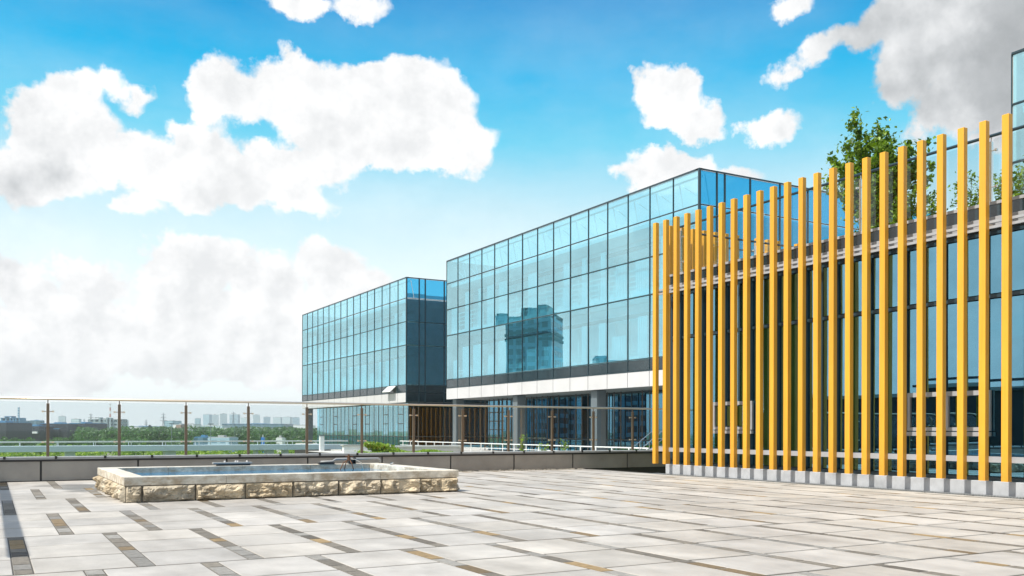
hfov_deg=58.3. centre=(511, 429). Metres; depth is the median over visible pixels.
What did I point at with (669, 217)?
window
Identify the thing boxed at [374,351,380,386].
window
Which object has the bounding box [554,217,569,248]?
window
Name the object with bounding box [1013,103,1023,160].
window
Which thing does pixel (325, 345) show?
window
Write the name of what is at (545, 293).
window
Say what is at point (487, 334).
window
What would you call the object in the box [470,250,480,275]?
window
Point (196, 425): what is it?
warehouse
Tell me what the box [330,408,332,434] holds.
shop window
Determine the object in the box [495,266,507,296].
window
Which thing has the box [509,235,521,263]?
window
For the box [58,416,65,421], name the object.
apartment tower
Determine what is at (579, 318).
window
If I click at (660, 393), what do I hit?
shop window
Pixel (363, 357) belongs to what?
window
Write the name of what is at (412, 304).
window
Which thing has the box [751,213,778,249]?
window
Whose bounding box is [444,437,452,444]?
shop window
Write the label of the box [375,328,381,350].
window
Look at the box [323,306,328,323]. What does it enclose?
window
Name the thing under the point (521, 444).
shrub
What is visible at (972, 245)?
window
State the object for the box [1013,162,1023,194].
window
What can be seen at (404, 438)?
shop window
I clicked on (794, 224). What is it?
window
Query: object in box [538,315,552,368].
window
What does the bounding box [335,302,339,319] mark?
window
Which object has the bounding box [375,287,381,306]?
window
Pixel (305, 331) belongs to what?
window
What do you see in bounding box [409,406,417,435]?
shop window
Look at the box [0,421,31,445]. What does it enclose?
factory hall
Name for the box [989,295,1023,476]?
window
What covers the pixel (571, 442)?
shop window
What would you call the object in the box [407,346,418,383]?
window
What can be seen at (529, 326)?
window
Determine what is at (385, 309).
window
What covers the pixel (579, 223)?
window
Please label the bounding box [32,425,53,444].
factory hall
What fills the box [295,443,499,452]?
terrace
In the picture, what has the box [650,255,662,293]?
window
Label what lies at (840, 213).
window
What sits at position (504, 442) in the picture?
shop window
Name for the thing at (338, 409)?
shop window
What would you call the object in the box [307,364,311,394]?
window
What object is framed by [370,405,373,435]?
shop window
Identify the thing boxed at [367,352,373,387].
window
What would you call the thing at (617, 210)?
window
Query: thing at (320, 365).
window
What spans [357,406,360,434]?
shop window
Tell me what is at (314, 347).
window
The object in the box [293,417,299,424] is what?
apartment tower
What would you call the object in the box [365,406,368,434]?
shop window
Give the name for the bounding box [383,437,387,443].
shop window
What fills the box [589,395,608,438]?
shop window
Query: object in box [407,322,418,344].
window
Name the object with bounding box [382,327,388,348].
window
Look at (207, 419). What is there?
apartment tower
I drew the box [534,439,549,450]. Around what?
shop window
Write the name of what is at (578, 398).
shop window
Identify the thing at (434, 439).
shop window
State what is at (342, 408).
shop window
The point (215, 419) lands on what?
apartment tower
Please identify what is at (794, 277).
window
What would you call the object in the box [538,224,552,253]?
window
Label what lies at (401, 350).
window
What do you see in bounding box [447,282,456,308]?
window
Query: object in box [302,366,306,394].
window
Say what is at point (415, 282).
window
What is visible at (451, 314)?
window
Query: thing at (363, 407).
shop window
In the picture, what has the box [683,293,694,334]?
window
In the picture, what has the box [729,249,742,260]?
window
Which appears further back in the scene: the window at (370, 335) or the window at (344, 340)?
the window at (344, 340)
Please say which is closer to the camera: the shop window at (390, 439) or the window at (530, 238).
the window at (530, 238)
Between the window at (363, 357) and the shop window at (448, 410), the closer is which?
the shop window at (448, 410)
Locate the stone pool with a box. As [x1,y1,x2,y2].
[92,463,459,502]
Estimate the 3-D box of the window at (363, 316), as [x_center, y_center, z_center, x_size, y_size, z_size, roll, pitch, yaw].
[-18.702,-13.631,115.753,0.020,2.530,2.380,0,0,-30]
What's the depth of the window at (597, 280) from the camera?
70.50 m
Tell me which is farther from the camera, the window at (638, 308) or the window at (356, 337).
the window at (356, 337)
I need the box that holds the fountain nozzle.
[340,454,362,468]
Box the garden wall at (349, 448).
[341,444,389,452]
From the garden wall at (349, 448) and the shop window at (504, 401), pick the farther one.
the shop window at (504, 401)
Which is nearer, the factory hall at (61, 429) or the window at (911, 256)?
the window at (911, 256)
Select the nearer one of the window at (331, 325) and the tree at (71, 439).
the window at (331, 325)
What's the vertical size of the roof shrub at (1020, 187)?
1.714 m
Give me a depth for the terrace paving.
10.85 m
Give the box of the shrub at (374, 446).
[363,441,394,451]
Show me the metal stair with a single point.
(648, 442)
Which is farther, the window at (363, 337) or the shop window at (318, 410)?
the shop window at (318, 410)
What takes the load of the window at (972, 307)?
in the slatted building at (884, 355)
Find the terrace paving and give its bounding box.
[0,469,1023,575]
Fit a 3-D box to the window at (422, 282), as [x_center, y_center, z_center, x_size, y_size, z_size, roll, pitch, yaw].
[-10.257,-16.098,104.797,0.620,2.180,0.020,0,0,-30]
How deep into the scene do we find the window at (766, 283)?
22.31 m
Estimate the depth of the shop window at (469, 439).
109.14 m
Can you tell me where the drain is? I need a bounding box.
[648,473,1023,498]
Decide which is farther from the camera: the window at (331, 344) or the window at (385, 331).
the window at (331, 344)
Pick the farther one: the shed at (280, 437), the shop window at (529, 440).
the shed at (280, 437)
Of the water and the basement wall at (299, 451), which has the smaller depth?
the water
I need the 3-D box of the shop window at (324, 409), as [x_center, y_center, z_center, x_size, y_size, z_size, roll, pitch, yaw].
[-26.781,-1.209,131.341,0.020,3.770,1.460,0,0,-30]
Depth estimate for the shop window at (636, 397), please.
73.27 m
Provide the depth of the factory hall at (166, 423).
1500.00 m
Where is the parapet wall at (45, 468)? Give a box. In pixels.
[0,450,665,481]
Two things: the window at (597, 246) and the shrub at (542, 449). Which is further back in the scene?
the window at (597, 246)
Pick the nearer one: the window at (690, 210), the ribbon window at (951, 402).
the ribbon window at (951, 402)
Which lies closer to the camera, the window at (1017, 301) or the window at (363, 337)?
the window at (1017, 301)
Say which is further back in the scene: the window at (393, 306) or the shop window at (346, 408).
the shop window at (346, 408)
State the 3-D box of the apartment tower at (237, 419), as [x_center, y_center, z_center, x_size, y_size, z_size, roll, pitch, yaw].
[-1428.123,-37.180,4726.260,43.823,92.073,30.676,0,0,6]
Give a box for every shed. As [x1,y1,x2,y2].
[193,435,208,450]
[208,435,237,452]
[276,435,285,451]
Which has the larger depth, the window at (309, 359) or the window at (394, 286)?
the window at (309, 359)
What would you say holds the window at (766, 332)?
in the slatted building at (884, 355)
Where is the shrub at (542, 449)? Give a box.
[537,443,549,450]
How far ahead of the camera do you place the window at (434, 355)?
105.57 m
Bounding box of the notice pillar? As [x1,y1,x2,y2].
[308,436,323,452]
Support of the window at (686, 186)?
in the office building at (571, 325)
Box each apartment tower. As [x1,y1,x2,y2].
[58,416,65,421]
[195,418,200,423]
[203,414,211,424]
[212,414,218,424]
[220,413,226,424]
[229,414,239,423]
[241,417,246,423]
[253,414,259,422]
[263,416,269,423]
[273,417,281,423]
[283,416,291,423]
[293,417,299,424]
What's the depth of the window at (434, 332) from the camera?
105.55 m
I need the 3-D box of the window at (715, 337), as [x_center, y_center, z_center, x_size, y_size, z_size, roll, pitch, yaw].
[5.395,-0.803,23.623,0.020,3.320,1.227,0,0,-30]
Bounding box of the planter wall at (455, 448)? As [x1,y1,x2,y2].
[395,445,460,451]
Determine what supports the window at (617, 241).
in the office building at (571, 325)
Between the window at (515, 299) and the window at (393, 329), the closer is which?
the window at (515, 299)
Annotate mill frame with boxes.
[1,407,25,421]
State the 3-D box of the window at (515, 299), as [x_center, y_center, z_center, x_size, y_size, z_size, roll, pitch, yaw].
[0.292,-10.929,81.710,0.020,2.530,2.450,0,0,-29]
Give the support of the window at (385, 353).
in the office building at (386, 351)
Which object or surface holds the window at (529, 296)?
in the office building at (571, 325)
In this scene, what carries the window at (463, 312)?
in the office building at (571, 325)
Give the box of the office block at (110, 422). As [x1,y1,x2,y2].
[88,417,127,428]
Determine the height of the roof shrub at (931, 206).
1.543 m
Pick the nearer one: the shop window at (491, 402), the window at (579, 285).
the window at (579, 285)
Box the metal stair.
[634,431,662,449]
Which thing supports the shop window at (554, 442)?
in the office building at (571, 325)
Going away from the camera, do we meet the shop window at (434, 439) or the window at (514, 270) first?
the window at (514, 270)
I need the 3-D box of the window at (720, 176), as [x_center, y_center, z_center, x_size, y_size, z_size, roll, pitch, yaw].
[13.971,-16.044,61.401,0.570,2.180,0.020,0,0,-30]
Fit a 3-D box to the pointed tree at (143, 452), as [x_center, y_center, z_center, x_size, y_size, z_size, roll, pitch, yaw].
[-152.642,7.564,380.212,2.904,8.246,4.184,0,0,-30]
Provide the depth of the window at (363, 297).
115.83 m
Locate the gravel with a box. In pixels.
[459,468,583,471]
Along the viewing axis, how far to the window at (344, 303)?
122.23 m
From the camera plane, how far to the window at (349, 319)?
120.17 m
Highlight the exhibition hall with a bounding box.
[222,423,292,427]
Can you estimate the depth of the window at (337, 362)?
124.45 m
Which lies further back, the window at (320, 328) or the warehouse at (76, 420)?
the warehouse at (76, 420)
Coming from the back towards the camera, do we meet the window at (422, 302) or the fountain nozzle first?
the window at (422, 302)
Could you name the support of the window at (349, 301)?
in the office building at (386, 351)
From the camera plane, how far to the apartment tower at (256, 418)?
4565.12 m
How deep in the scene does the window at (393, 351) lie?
107.15 m
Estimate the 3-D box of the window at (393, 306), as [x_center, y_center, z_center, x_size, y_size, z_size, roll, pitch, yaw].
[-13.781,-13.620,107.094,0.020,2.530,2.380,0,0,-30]
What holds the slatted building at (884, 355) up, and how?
on the terrace paving
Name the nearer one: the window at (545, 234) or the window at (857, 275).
the window at (857, 275)
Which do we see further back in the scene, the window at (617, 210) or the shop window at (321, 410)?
the shop window at (321, 410)
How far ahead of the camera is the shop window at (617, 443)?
75.82 m
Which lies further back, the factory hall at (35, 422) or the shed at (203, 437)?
the factory hall at (35, 422)
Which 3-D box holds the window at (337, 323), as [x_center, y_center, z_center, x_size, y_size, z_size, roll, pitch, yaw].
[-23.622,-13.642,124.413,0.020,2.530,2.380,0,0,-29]
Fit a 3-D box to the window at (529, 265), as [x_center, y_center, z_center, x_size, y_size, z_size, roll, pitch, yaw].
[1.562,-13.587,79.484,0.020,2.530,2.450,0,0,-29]
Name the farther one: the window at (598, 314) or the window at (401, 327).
the window at (401, 327)
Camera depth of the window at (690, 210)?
61.43 m
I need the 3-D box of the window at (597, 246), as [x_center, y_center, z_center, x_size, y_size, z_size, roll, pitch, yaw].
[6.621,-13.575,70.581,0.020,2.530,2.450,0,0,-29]
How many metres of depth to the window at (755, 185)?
63.36 m
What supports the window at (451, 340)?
in the office building at (571, 325)
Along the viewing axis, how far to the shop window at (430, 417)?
106.40 m
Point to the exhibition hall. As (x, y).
(264, 425)
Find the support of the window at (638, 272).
in the office building at (571, 325)
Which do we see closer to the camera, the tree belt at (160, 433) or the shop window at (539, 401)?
the shop window at (539, 401)
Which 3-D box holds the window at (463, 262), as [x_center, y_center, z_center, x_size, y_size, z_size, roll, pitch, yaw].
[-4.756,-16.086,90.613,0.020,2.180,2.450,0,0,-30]
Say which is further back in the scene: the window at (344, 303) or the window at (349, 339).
the window at (344, 303)
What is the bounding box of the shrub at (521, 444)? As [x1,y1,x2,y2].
[517,435,527,450]
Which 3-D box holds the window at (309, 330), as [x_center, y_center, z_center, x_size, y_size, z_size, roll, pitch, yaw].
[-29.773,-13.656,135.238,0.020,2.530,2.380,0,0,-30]
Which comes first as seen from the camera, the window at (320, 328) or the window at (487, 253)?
the window at (487, 253)
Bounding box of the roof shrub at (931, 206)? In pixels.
[926,190,947,215]
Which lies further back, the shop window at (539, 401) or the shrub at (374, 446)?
the shop window at (539, 401)
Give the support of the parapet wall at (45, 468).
on the ground
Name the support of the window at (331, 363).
in the office building at (386, 351)
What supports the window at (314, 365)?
in the office building at (386, 351)
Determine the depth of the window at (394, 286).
106.95 m
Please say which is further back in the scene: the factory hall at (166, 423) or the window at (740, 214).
the factory hall at (166, 423)
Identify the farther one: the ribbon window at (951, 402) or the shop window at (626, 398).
the shop window at (626, 398)
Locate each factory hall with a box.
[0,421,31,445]
[30,420,43,424]
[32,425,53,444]
[39,422,77,445]
[77,422,106,444]
[164,420,181,426]
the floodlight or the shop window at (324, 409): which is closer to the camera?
the floodlight
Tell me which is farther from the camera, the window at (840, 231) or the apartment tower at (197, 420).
the apartment tower at (197, 420)
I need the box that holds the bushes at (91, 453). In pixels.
[0,444,294,456]
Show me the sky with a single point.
(183, 183)
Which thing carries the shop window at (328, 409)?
in the office building at (386, 351)
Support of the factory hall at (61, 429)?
on the ground
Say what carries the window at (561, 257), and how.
in the office building at (571, 325)
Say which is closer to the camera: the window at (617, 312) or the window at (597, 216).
the window at (617, 312)
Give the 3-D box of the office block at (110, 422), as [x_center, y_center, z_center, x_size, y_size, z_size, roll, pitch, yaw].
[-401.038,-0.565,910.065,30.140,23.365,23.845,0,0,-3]
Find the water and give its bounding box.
[134,468,391,475]
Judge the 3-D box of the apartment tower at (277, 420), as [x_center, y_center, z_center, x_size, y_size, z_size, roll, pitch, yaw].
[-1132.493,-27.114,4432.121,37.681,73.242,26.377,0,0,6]
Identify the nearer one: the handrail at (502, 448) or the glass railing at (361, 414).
the glass railing at (361, 414)
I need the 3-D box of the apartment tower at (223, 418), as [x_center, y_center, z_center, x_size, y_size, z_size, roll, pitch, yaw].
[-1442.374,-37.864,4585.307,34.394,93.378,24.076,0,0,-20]
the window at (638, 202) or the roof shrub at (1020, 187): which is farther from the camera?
the window at (638, 202)
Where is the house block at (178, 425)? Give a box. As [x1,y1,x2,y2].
[173,424,191,429]
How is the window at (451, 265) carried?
in the office building at (571, 325)
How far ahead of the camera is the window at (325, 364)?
128.94 m
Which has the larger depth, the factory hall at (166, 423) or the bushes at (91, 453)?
the factory hall at (166, 423)
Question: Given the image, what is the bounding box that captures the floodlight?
[212,460,251,465]
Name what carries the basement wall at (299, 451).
on the ground
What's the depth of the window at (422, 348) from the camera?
104.80 m
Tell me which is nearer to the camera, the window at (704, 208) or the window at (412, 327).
the window at (704, 208)
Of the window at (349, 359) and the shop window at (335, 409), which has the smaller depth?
the window at (349, 359)
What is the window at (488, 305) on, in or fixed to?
in the office building at (571, 325)
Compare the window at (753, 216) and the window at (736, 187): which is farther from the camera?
the window at (753, 216)
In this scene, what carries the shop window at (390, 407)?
in the office building at (386, 351)
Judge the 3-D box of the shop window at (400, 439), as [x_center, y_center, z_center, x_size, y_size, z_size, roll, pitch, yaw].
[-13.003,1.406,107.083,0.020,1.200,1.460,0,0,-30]
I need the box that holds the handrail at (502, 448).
[403,441,648,451]
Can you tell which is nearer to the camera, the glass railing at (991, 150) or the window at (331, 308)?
the glass railing at (991, 150)
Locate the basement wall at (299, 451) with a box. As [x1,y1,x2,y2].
[295,449,330,453]
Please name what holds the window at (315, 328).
in the office building at (386, 351)
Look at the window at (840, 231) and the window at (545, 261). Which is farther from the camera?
the window at (545, 261)
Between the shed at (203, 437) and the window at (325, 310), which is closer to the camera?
the window at (325, 310)
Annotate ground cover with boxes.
[355,447,452,452]
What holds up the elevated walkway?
on the ground
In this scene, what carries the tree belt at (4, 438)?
on the ground
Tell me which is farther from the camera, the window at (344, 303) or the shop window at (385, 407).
the window at (344, 303)
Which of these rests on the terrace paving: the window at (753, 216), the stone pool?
the stone pool
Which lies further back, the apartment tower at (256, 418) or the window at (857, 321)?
the apartment tower at (256, 418)
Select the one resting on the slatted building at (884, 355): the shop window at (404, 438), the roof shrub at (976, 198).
the roof shrub at (976, 198)
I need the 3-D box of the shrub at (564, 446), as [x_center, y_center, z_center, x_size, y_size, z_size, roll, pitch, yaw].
[3.492,1.329,61.743,0.692,1.565,0.717,0,0,5]
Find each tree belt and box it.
[0,436,316,452]
[70,425,316,444]
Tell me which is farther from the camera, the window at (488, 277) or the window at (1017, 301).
the window at (488, 277)
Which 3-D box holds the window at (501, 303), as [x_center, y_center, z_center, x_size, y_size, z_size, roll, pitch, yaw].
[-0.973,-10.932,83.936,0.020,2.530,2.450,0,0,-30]
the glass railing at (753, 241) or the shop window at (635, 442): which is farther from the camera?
the shop window at (635, 442)
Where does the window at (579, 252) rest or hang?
in the office building at (571, 325)
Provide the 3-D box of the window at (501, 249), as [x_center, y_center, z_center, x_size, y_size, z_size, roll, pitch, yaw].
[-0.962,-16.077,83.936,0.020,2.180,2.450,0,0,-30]
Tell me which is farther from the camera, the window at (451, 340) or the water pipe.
the window at (451, 340)
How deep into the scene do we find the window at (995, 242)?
17.07 m
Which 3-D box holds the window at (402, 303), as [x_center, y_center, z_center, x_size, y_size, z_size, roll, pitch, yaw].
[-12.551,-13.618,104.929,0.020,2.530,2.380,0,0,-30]
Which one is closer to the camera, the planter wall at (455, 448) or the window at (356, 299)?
the planter wall at (455, 448)
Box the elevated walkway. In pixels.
[0,440,347,455]
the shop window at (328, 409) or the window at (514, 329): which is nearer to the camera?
the window at (514, 329)
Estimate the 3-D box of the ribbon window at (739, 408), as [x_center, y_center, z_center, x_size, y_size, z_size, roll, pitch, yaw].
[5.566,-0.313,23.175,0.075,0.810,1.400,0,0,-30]
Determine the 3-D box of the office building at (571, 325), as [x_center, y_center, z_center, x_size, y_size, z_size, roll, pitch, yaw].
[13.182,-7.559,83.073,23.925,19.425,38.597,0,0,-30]
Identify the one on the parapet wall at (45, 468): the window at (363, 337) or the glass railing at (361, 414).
the glass railing at (361, 414)
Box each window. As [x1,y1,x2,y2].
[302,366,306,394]
[303,314,306,329]
[303,330,306,347]
[303,348,306,364]
[307,346,311,363]
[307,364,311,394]
[308,313,311,327]
[308,328,311,345]
[313,310,317,326]
[313,327,316,344]
[313,345,316,362]
[313,363,316,393]
[317,409,319,434]
[318,309,322,324]
[318,325,322,343]
[318,344,322,361]
[318,362,322,392]
[320,409,322,434]
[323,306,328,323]
[323,323,328,341]
[323,342,328,360]
[323,361,327,392]
[323,408,325,434]
[327,408,329,434]
[329,305,333,321]
[329,321,333,340]
[329,341,333,359]
[329,360,333,391]
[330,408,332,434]
[334,408,336,434]
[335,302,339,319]
[335,319,339,338]
[335,339,339,358]
[335,359,339,391]
[337,407,340,434]
[341,300,346,317]
[341,317,346,337]
[341,337,346,357]
[341,357,346,390]
[341,407,344,434]
[345,407,347,434]
[347,298,352,315]
[347,315,352,335]
[347,336,352,355]
[347,356,352,389]
[349,407,351,434]
[353,406,356,434]
[354,295,359,313]
[354,313,359,333]
[354,334,359,354]
[354,355,359,389]
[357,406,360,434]
[360,293,366,311]
[360,311,366,332]
[360,332,366,353]
[360,353,366,388]
[362,406,364,434]
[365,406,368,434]
[367,290,373,309]
[367,309,373,330]
[367,330,373,351]
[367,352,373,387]
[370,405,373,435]
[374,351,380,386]
[374,405,377,435]
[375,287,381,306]
[375,306,381,328]
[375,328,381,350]
[379,405,382,435]
[382,285,388,304]
[382,304,388,326]
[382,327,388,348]
[382,349,388,386]
[383,405,387,435]
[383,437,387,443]
[388,405,392,435]
[388,437,392,444]
[390,281,397,301]
[390,301,397,324]
[390,325,396,347]
[390,347,396,385]
[393,406,397,435]
[393,437,397,445]
[398,278,405,299]
[398,299,405,322]
[398,322,405,345]
[398,346,405,384]
[398,406,402,435]
[398,437,402,445]
[403,403,407,435]
[403,437,407,444]
[407,278,418,297]
[407,299,418,321]
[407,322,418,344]
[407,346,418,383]
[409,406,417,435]
[409,437,417,444]
[419,406,442,435]
[419,437,442,444]
[420,279,424,298]
[420,300,424,321]
[420,323,424,344]
[420,346,424,383]
[426,280,443,299]
[426,300,443,322]
[426,323,443,345]
[426,346,443,384]
[444,406,452,435]
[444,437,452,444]
[445,347,445,384]
[447,259,456,282]
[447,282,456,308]
[447,308,456,334]
[447,335,456,378]
[458,254,468,279]
[458,278,468,305]
[458,305,468,332]
[458,332,468,377]
[464,407,483,435]
[464,437,483,446]
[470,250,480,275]
[470,274,480,302]
[470,302,480,330]
[470,330,480,376]
[482,245,493,271]
[482,270,493,299]
[482,299,493,327]
[482,327,493,374]
[485,407,487,435]
[488,401,500,436]
[488,438,500,449]
[495,240,507,267]
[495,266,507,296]
[495,295,507,325]
[495,325,506,373]
[503,400,512,436]
[503,438,512,449]
[508,261,521,292]
[508,291,521,322]
[508,322,521,372]
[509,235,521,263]
[523,229,536,258]
[523,256,536,288]
[523,288,536,319]
[523,319,536,370]
[527,399,532,437]
[527,439,532,450]
[534,398,549,437]
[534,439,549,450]
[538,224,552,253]
[538,251,552,285]
[538,283,552,316]
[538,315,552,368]
[551,397,567,437]
[553,439,567,450]
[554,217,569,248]
[554,246,569,280]
[554,279,569,312]
[554,312,569,367]
[569,396,586,438]
[569,440,586,450]
[571,211,587,243]
[571,240,587,276]
[571,274,587,309]
[571,308,587,365]
[589,204,606,237]
[589,234,606,271]
[589,269,606,305]
[589,304,606,363]
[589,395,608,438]
[608,197,626,231]
[608,228,626,266]
[608,264,626,301]
[608,300,626,361]
[609,440,630,449]
[610,393,630,438]
[628,221,648,261]
[628,259,648,297]
[628,296,648,359]
[629,189,648,224]
[632,392,652,439]
[634,441,651,449]
[650,180,672,218]
[650,214,672,255]
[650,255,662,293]
[650,295,662,356]
[659,392,662,439]
[674,171,697,210]
[674,206,697,228]
[682,338,694,461]
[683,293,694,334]
[701,170,715,205]
[701,205,715,231]
[705,287,737,331]
[705,332,737,463]
[713,401,752,433]
[718,173,723,202]
[726,175,749,208]
[726,209,742,248]
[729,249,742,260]
[741,279,769,326]
[741,328,769,464]
[751,180,778,215]
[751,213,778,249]
[780,271,812,321]
[780,322,812,467]
[781,185,806,219]
[781,218,806,248]
[809,190,828,223]
[809,223,828,242]
[823,316,861,469]
[824,261,861,315]
[837,197,858,228]
[837,227,858,236]
[872,250,916,309]
[872,309,916,471]
[907,390,991,435]
[927,239,978,301]
[927,301,978,474]
[989,230,1023,293]
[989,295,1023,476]
[1013,52,1023,102]
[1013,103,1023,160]
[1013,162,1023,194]
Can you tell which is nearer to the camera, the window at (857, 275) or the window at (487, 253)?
the window at (857, 275)
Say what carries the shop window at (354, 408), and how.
in the office building at (386, 351)
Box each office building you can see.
[302,277,500,447]
[446,168,930,450]
[1011,48,1023,194]
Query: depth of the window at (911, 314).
19.13 m
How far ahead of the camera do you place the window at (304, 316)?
137.62 m
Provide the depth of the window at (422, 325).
104.80 m
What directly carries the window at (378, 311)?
in the office building at (386, 351)
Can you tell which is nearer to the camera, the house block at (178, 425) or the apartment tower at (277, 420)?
the house block at (178, 425)
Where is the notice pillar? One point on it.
(321, 443)
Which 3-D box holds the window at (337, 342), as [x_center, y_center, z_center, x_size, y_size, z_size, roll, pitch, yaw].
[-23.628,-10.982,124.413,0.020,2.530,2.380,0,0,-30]
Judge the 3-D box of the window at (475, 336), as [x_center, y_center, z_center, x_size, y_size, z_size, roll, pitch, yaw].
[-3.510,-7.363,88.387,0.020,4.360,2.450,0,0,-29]
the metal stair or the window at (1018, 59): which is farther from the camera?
the metal stair
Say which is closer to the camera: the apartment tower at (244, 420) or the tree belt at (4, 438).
the tree belt at (4, 438)
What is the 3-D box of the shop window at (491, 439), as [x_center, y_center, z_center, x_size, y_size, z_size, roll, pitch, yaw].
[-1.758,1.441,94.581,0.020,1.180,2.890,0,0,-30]
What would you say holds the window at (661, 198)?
in the office building at (571, 325)
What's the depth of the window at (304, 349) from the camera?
137.35 m
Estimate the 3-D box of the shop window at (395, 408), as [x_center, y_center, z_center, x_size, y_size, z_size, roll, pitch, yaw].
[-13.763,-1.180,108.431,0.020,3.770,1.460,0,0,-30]
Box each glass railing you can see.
[0,397,662,456]
[680,125,1023,271]
[702,233,793,254]
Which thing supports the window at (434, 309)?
in the office building at (386, 351)
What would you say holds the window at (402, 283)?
in the office building at (386, 351)
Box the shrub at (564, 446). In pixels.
[559,438,568,450]
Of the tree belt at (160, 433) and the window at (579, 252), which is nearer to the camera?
the window at (579, 252)
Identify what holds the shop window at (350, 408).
in the office building at (386, 351)
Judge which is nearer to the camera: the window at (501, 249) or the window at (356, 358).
the window at (501, 249)
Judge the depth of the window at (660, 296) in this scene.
64.06 m
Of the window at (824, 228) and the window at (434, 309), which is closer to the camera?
the window at (824, 228)
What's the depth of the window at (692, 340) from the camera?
24.61 m
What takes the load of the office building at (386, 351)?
on the ground
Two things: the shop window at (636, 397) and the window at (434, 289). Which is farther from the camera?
the window at (434, 289)
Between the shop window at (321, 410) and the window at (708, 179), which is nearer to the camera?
the window at (708, 179)
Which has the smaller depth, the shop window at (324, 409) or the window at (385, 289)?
the window at (385, 289)
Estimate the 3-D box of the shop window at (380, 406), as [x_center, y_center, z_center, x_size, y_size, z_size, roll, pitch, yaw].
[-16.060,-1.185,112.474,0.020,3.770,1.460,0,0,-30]
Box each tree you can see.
[65,437,75,445]
[140,439,146,454]
[821,106,936,232]
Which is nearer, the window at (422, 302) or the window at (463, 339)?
the window at (463, 339)
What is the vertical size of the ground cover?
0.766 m
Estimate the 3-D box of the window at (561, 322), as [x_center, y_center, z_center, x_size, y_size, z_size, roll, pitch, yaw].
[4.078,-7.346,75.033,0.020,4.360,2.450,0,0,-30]
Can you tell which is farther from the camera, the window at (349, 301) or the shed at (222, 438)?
the shed at (222, 438)
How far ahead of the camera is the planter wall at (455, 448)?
85.16 m
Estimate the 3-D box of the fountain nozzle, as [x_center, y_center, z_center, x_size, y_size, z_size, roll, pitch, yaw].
[-3.675,0.750,20.704,0.608,0.396,0.349,0,0,-30]
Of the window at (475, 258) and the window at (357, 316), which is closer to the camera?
the window at (475, 258)
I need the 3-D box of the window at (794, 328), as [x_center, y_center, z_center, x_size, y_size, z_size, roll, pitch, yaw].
[6.697,-0.800,21.333,0.020,3.320,1.227,0,0,-30]
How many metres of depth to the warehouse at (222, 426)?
1250.40 m
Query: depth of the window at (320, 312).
130.94 m
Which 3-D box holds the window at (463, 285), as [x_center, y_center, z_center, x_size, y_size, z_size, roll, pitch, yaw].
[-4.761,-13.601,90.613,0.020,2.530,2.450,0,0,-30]
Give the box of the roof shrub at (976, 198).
[947,170,994,208]
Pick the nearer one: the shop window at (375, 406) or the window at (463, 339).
the window at (463, 339)
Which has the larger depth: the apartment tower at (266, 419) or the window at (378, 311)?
the apartment tower at (266, 419)
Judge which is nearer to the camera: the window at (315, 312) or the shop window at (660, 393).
the shop window at (660, 393)
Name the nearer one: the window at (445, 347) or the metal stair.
the metal stair
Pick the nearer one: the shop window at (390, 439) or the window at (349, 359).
the shop window at (390, 439)
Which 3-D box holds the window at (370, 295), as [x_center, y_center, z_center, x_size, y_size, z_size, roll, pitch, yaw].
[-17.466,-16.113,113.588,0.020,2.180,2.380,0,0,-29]
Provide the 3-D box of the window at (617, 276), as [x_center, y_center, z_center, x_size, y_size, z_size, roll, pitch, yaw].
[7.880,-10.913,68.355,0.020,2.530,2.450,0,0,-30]
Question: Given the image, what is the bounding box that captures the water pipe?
[318,457,380,463]
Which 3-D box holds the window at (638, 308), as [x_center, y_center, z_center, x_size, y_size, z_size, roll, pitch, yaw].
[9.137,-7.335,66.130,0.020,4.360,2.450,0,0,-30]
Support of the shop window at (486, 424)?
in the office building at (386, 351)
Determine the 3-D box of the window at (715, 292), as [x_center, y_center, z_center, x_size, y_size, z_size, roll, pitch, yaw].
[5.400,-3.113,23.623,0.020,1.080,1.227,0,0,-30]
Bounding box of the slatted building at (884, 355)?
[652,113,1023,496]
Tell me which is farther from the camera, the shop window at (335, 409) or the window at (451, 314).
the shop window at (335, 409)
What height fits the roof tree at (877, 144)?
4.259 m
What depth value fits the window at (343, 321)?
122.05 m
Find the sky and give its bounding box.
[0,0,1023,427]
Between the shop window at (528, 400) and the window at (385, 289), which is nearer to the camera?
the shop window at (528, 400)
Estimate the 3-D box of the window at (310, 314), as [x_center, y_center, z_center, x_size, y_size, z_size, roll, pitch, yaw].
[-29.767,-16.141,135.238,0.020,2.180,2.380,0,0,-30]
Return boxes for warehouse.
[71,418,81,422]
[187,423,201,430]
[202,425,231,427]
[293,425,315,428]
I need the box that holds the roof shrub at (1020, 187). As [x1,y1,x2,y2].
[993,155,1023,200]
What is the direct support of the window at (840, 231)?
in the office building at (571, 325)
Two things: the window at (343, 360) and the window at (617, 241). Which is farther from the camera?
the window at (343, 360)
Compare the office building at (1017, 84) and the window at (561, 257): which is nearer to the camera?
the office building at (1017, 84)
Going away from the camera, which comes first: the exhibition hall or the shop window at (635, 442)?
the shop window at (635, 442)
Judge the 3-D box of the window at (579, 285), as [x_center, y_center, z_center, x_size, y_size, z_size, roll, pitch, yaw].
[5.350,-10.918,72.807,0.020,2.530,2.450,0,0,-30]
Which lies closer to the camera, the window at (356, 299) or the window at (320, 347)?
the window at (356, 299)
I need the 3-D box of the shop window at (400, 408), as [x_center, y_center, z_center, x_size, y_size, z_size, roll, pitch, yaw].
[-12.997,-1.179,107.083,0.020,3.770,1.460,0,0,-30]
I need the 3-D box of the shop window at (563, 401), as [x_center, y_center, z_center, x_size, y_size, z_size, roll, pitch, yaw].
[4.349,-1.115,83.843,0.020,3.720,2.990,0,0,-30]
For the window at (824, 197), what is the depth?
66.18 m

